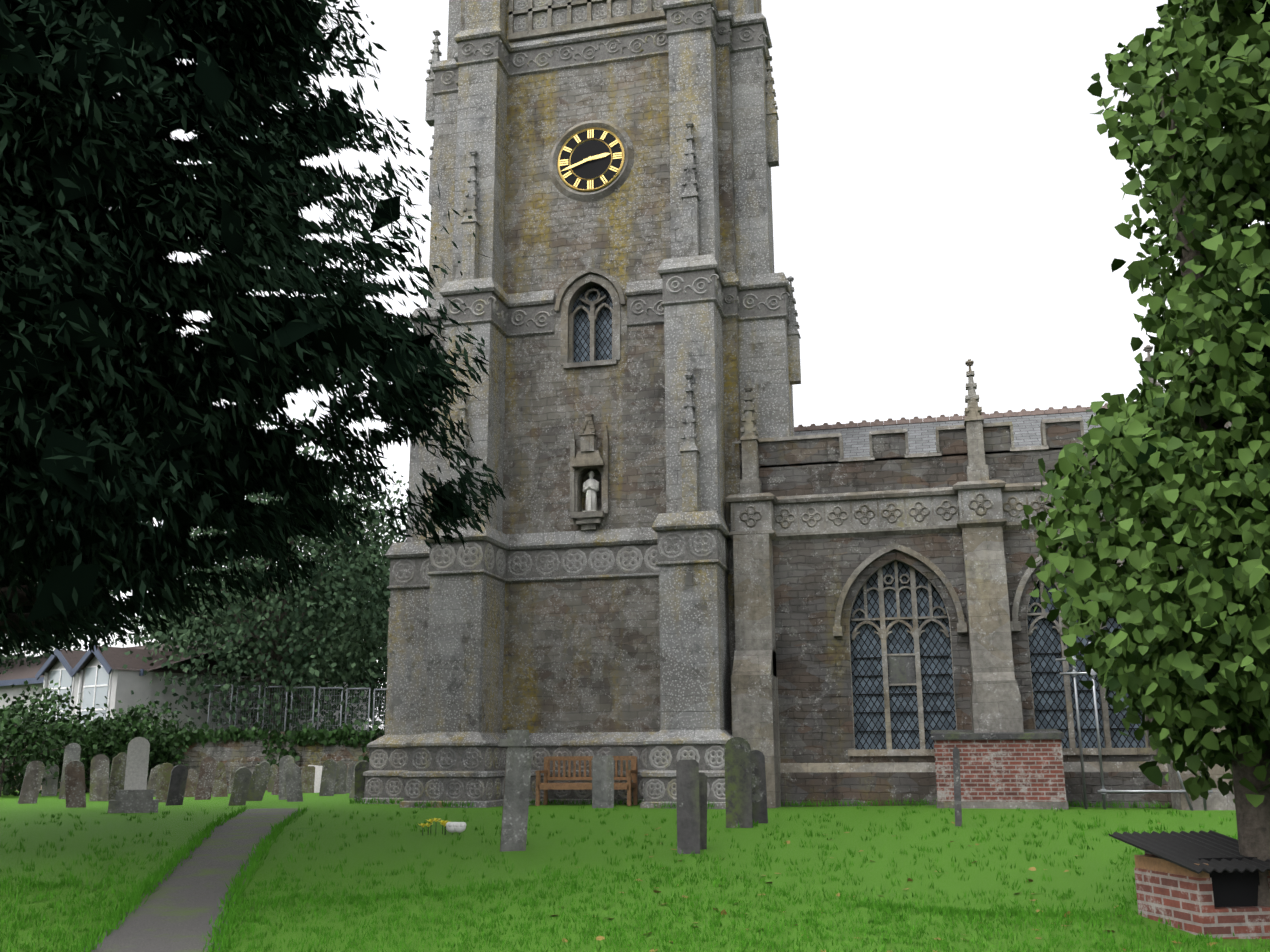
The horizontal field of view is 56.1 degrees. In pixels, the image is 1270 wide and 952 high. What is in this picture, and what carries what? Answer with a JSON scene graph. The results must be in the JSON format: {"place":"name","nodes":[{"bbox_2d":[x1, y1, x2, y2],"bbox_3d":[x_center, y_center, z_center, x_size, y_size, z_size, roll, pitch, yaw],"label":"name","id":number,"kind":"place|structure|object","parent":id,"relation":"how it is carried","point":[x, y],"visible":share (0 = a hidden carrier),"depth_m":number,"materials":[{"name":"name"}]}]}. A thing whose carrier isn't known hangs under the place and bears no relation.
{"place":"outdoors","nodes":[
{"label":"outdoors","id":0,"kind":"place"},
{"bbox_2d":[84,808,300,951],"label":"tarmac path","id":1,"kind":"structure","parent":0,"point":[176,910],"depth_m":11.59,"materials":[{"name":"grey asphalt"}]},
{"bbox_2d":[0,0,505,664],"bbox_3d":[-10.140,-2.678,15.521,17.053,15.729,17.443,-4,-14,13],"label":"yew tree","id":2,"kind":"object","parent":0,"point":[178,290],"depth_m":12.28,"materials":[{"name":"green plant"}]},
{"bbox_2d":[0,790,1269,951],"bbox_3d":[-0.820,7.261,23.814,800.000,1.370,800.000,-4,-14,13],"label":"terrain","id":3,"kind":"structure","parent":0,"point":[539,853],"depth_m":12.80,"materials":[{"name":"green plant"}]},
{"bbox_2d":[0,725,65,796],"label":"shrub trunk","id":4,"kind":"object","parent":3,"relation":"on","point":[2,767],"visible":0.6,"depth_m":31.11,"materials":[{"name":"brown plant"}]},
{"bbox_2d":[0,692,81,795],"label":"shrub foliage","id":5,"kind":"object","parent":3,"relation":"on","point":[31,747],"visible":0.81,"depth_m":31.24,"materials":[{"name":"green plant"}]},
{"bbox_2d":[9,715,92,760],"bbox_3d":[-17.079,8.152,34.390,2.627,2.556,1.930,8,-16,-31],"label":"shrub trunk","id":6,"kind":"object","parent":3,"relation":"on","point":[42,743],"visible":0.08,"depth_m":34.15,"materials":[{"name":"brown plant"}]},
{"bbox_2d":[0,680,123,792],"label":"shrub foliage","id":7,"kind":"object","parent":3,"relation":"on","point":[46,707],"visible":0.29,"depth_m":34.22,"materials":[{"name":"green plant"}]},
{"bbox_2d":[0,519,154,673],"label":"tree foliage","id":8,"kind":"object","parent":3,"relation":"on","point":[23,655],"visible":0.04,"depth_m":52.79,"materials":[{"name":"green plant"}]},
{"bbox_2d":[35,700,176,792],"bbox_3d":[-15.931,8.249,34.950,4.193,3.248,4.093,-6,-14,22],"label":"foliage shrub","id":9,"kind":"object","parent":3,"relation":"on","point":[90,748],"visible":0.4,"depth_m":34.50,"materials":[{"name":"green plant"}]},
{"bbox_2d":[91,698,198,780],"bbox_3d":[-14.929,8.117,35.974,3.277,2.850,3.724,7,-15,-28],"label":"shrub foliage","id":10,"kind":"object","parent":3,"relation":"on","point":[148,720],"visible":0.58,"depth_m":35.28,"materials":[{"name":"green plant"}]},
{"bbox_2d":[0,635,374,731],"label":"house","id":11,"kind":"structure","parent":3,"relation":"on","point":[112,680],"depth_m":41.97,"materials":[{"name":"white paint"}]},
{"bbox_2d":[2,731,381,791],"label":"boundary wall","id":12,"kind":"structure","parent":3,"relation":"on","point":[230,754],"depth_m":36.06,"materials":[{"name":"grey stone"}]},
{"bbox_2d":[0,718,384,766],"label":"ivy wall","id":13,"kind":"structure","parent":12,"relation":"on","point":[305,736],"depth_m":36.12,"materials":[{"name":"green plant"}]},
{"bbox_2d":[124,560,263,675],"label":"tree foliage","id":14,"kind":"object","parent":3,"relation":"on","point":[152,638],"visible":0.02,"depth_m":52.89,"materials":[{"name":"green plant"}]},
{"bbox_2d":[96,408,408,731],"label":"tree foliage","id":15,"kind":"object","parent":3,"relation":"on","point":[297,632],"visible":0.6,"depth_m":42.59,"materials":[{"name":"green plant"}]},
{"bbox_2d":[191,495,383,730],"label":"tree trunk","id":16,"kind":"object","parent":3,"relation":"on","point":[274,655],"visible":0.19,"depth_m":44.28,"materials":[{"name":"brown plant"}]},
{"bbox_2d":[207,684,386,731],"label":"site fence panels","id":17,"kind":"object","parent":3,"relation":"on","point":[310,717],"visible":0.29,"depth_m":41.53,"materials":[{"name":"grey metal"}]},
{"bbox_2d":[226,489,406,730],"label":"tree","id":18,"kind":"object","parent":3,"relation":"on","point":[377,679],"visible":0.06,"depth_m":49.92,"materials":[{"name":"green plant"}]},
{"bbox_2d":[418,818,465,835],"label":"grave flowers","id":19,"kind":"object","parent":3,"relation":"on","point":[458,827],"visible":0.98,"depth_m":15.74,"materials":[{"name":"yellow plant"}]},
{"bbox_2d":[18,730,961,853],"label":"gravestones","id":20,"kind":"object","parent":3,"relation":"on","point":[123,789],"visible":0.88,"depth_m":22.21,"materials":[{"name":"stone"}]},
{"bbox_2d":[361,0,800,808],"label":"church tower","id":21,"kind":"structure","parent":3,"relation":"on","point":[601,176],"depth_m":25.77,"materials":[{"name":"grey stone"}]},
{"bbox_2d":[535,756,637,805],"bbox_3d":[-0.951,5.998,23.388,1.924,0.960,0.590,-4,-14,13],"label":"bench","id":22,"kind":"object","parent":3,"relation":"on","point":[628,786],"visible":0.79,"depth_m":23.49,"materials":[{"name":"brown wood"}]},
{"bbox_2d":[549,822,1217,951],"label":"fallen leaves","id":23,"kind":"object","parent":3,"relation":"on","point":[838,894],"visible":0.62,"depth_m":9.90,"materials":[{"name":"brown plant"}]},
{"bbox_2d":[725,345,1235,809],"bbox_3d":[13.165,2.591,24.821,21.475,9.281,8.500,-4,-14,13],"label":"church aisle","id":24,"kind":"object","parent":3,"relation":"on","point":[888,619],"visible":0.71,"depth_m":23.38,"materials":[{"name":"grey stone"}]},
{"bbox_2d":[931,729,1068,809],"bbox_3d":[6.602,5.462,21.671,2.280,1.689,1.410,-4,-14,13],"label":"tomb","id":25,"kind":"object","parent":3,"relation":"on","point":[1012,770],"visible":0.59,"depth_m":21.07,"materials":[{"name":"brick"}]},
{"bbox_2d":[1056,622,1212,810],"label":"scaffold tubes","id":26,"kind":"object","parent":3,"relation":"on","point":[1103,791],"visible":0.54,"depth_m":21.01,"materials":[{"name":"silver metal"}]},
{"bbox_2d":[1018,0,1269,906],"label":"lime tree","id":27,"kind":"object","parent":3,"relation":"on","point":[1171,673],"depth_m":8.77,"materials":[{"name":"green plant"}]},
{"bbox_2d":[1120,0,1269,509],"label":"branches","id":28,"kind":"object","parent":27,"relation":"attached to","point":[1142,457],"visible":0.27,"depth_m":8.55,"materials":[{"name":"green plant"}]},
{"bbox_2d":[1108,830,1269,938],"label":"brick bunker","id":29,"kind":"object","parent":3,"relation":"on","point":[1196,883],"visible":0.92,"depth_m":8.97,"materials":[{"name":"red brick"}]},
{"bbox_2d":[1,0,1268,729],"label":"sky","id":30,"kind":"structure","parent":0,"point":[947,193],"materials":[{"name":"white"}]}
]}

